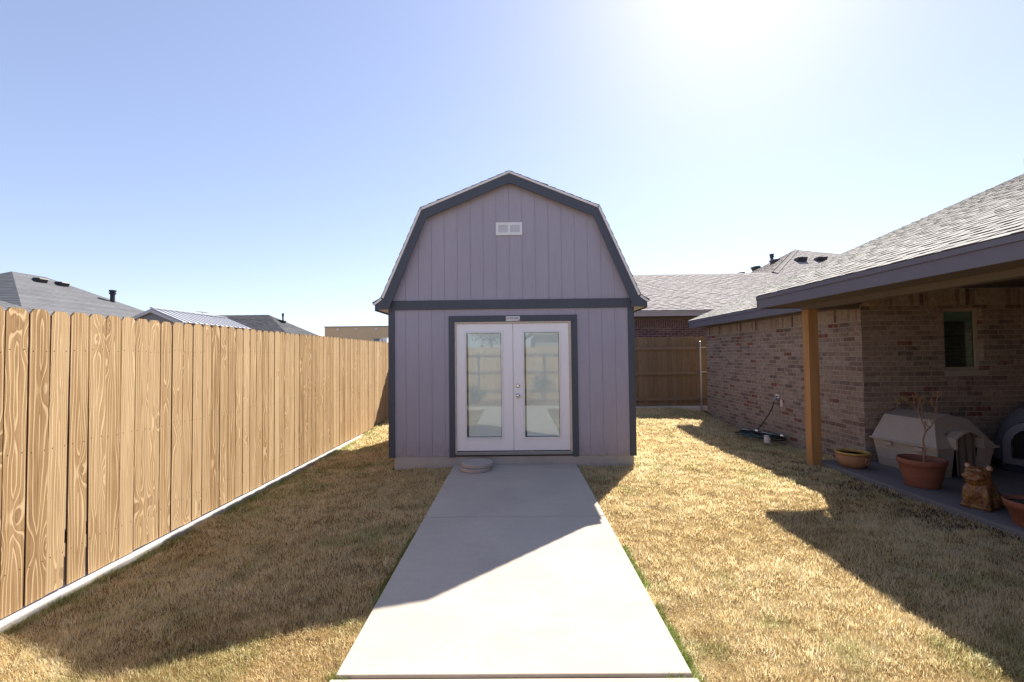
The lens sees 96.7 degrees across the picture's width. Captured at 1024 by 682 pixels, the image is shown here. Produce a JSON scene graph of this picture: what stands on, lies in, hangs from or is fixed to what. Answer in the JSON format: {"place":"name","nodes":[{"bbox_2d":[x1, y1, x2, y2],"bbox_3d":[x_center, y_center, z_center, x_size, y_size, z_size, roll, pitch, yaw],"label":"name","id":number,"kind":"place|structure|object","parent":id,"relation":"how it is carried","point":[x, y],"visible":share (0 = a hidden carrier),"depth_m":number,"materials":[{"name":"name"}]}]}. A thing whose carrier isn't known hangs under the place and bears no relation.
{"place":"outdoors","nodes":[
{"label":"outdoors","id":0,"kind":"place"},
{"bbox_2d":[0,271,143,318],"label":"grey roof house","id":1,"kind":"structure","parent":0,"point":[28,292],"depth_m":19.89,"materials":[{"name":"stone"}]},
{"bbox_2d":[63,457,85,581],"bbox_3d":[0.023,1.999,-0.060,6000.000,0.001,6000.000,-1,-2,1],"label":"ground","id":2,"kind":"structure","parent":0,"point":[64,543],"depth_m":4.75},
{"bbox_2d":[0,433,363,632],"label":"fence kerb","id":3,"kind":"structure","parent":2,"relation":"on","point":[24,612],"depth_m":4.04,"materials":[{"name":"concrete"}]},
{"bbox_2d":[0,306,388,618],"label":"wood fence","id":4,"kind":"object","parent":3,"relation":"on","point":[151,430],"visible":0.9,"depth_m":4.17,"materials":[{"name":"brown wood"}]},
{"bbox_2d":[132,307,251,330],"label":"metal roof shed","id":5,"kind":"structure","parent":2,"relation":"on","point":[165,315],"depth_m":15.78,"materials":[{"name":"silver metal"}]},
{"bbox_2d":[636,405,707,410],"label":"fence kerb","id":6,"kind":"structure","parent":2,"relation":"on","point":[705,407],"depth_m":12.81,"materials":[{"name":"concrete"}]},
{"bbox_2d":[635,336,706,410],"bbox_3d":[1.235,1.014,12.903,9.096,2.220,0.156,-1,-2,1],"label":"wood fence","id":7,"kind":"object","parent":6,"relation":"on","point":[675,374],"visible":0.31,"depth_m":12.93,"materials":[{"name":"brown wood"}]},
{"bbox_2d":[688,174,1023,466],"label":"brick house","id":8,"kind":"structure","parent":2,"relation":"on","point":[857,344],"depth_m":6.67,"materials":[{"name":"brown brick"}]},
{"bbox_2d":[932,305,978,369],"bbox_3d":[6.617,0.029,6.996,1.165,1.420,0.520,-1,-2,1],"label":"window","id":9,"kind":"structure","parent":8,"relation":"in","point":[954,318],"depth_m":7.22,"materials":[{"name":"black glass"}]},
{"bbox_2d":[206,313,318,335],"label":"dark roof house","id":10,"kind":"structure","parent":0,"point":[262,323],"depth_m":35.35,"materials":[{"name":"grey"}]},
{"bbox_2d":[324,326,387,341],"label":"tan building","id":11,"kind":"structure","parent":0,"point":[370,333],"depth_m":80.33,"materials":[{"name":"metal"}]},
{"bbox_2d":[0,407,1023,681],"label":"lawn","id":12,"kind":"structure","parent":0,"point":[274,647],"depth_m":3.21,"materials":[{"name":"yellow"}]},
{"bbox_2d":[372,170,649,469],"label":"garden shed","id":13,"kind":"structure","parent":12,"relation":"on","point":[509,303],"depth_m":6.91,"materials":[{"name":"wood"}]},
{"bbox_2d":[456,324,510,450],"bbox_3d":[-0.422,0.698,6.912,0.832,1.918,0.052,-1,-2,1],"label":"door","id":14,"kind":"structure","parent":13,"relation":"in","point":[488,357],"depth_m":6.91,"materials":[{"name":"white glass"}]},
{"bbox_2d":[513,323,569,449],"bbox_3d":[0.445,0.687,6.878,0.846,1.918,0.105,-1,-2,1],"label":"door","id":15,"kind":"structure","parent":13,"relation":"in","point":[547,385],"depth_m":6.90,"materials":[{"name":"white glass"}]},
{"bbox_2d":[735,401,785,440],"bbox_3d":[4.805,1.518,8.832,0.858,0.700,0.998,-1,-2,1],"label":"garden hose","id":16,"kind":"object","parent":12,"relation":"on","point":[749,433],"visible":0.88,"depth_m":8.78,"materials":[{"name":"black rubber"}]},
{"bbox_2d":[761,432,785,437],"bbox_3d":[4.866,1.750,8.488,0.405,0.078,0.068,-2,-2,36],"label":"watering wand","id":17,"kind":"object","parent":16,"relation":"on","point":[782,435],"visible":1,"depth_m":8.42,"materials":[{"name":"silver metal"}]},
{"bbox_2d":[764,435,770,442],"bbox_3d":[4.697,1.804,8.376,0.116,0.128,0.116,-1,-2,1],"label":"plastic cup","id":18,"kind":"object","parent":12,"relation":"on","point":[767,438],"visible":1,"depth_m":8.34,"materials":[{"name":"white plastic"}]},
{"bbox_2d":[0,0,1023,335],"label":"sky","id":19,"kind":"structure","parent":0,"point":[274,158],"materials":[{"name":"blue"}]},
{"bbox_2d":[329,464,698,681],"bbox_3d":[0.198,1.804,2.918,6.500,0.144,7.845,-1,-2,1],"label":"path","id":20,"kind":"structure","parent":0,"point":[514,571],"depth_m":3.07,"materials":[{"name":"concrete"}]},
{"bbox_2d":[460,466,490,472],"bbox_3d":[-0.525,1.824,6.554,0.456,0.052,0.456,-1,-2,1],"label":"stepping stone","id":21,"kind":"object","parent":20,"relation":"on","point":[464,470],"visible":0.47,"depth_m":6.36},
{"bbox_2d":[461,458,492,468],"bbox_3d":[-0.505,1.768,6.570,0.456,0.054,0.456,-1,-2,1],"label":"stepping stone","id":22,"kind":"object","parent":21,"relation":"on","point":[477,463],"visible":1,"depth_m":6.46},
{"bbox_2d":[336,677,691,679],"bbox_3d":[0.018,1.821,3.482,1.830,0.108,2.308,-1,-2,1],"label":"path joint","id":23,"kind":"object","parent":20,"relation":"on","point":[520,678],"visible":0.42,"depth_m":2.34,"materials":[{"name":"grey concrete"}]},
{"bbox_2d":[633,249,970,405],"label":"brick house","id":24,"kind":"structure","parent":0,"point":[676,303],"depth_m":16.74,"materials":[{"name":"grey"}]},
{"bbox_2d":[821,460,1023,538],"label":"patio","id":25,"kind":"structure","parent":0,"point":[947,496],"depth_m":5.25,"materials":[{"name":"concrete"}]},
{"bbox_2d":[834,448,870,468],"bbox_3d":[4.706,1.630,6.290,0.413,0.213,0.427,-1,-2,1],"label":"clay bowl","id":26,"kind":"object","parent":25,"relation":"on","point":[853,458],"visible":1,"depth_m":6.17,"materials":[{"name":"ceramic"}]},
{"bbox_2d":[896,454,948,488],"bbox_3d":[4.837,1.544,5.371,0.465,0.326,0.465,-1,-2,1],"label":"terracotta pot","id":27,"kind":"object","parent":25,"relation":"on","point":[918,472],"visible":0.99,"depth_m":5.25,"materials":[{"name":"ceramic"}]},
{"bbox_2d":[892,392,940,461],"bbox_3d":[4.764,1.031,5.370,0.609,0.874,0.145,0,-2,-8],"label":"bare twig tree","id":28,"kind":"object","parent":27,"relation":"on","point":[920,398],"visible":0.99,"depth_m":5.38,"materials":[{"name":"brown plant"}]},
{"bbox_2d":[869,408,999,477],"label":"dog house","id":29,"kind":"structure","parent":25,"relation":"on","point":[957,443],"depth_m":5.82,"materials":[{"name":"beige plastic"}]},
{"bbox_2d":[960,462,1005,511],"bbox_3d":[4.780,1.474,4.644,0.429,0.456,0.266,0,-2,-22],"label":"frog statue","id":30,"kind":"object","parent":25,"relation":"on","point":[980,491],"visible":0.98,"depth_m":4.55,"materials":[{"name":"brown ceramic"}]},
{"bbox_2d":[992,406,1023,472],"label":"igloo kennel","id":31,"kind":"object","parent":25,"relation":"on","point":[1008,455],"visible":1,"depth_m":6.00,"materials":[{"name":"grey plastic"}]},
{"bbox_2d":[1013,430,1023,458],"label":"doorway","id":32,"kind":"structure","parent":31,"relation":"in","point":[1018,441],"depth_m":5.95,"materials":[{"name":"black"}]},
{"bbox_2d":[1001,494,1023,527],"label":"terracotta pot","id":33,"kind":"object","parent":25,"relation":"on","point":[1013,504],"visible":1,"depth_m":4.12,"materials":[{"name":"ceramic"}]}
]}

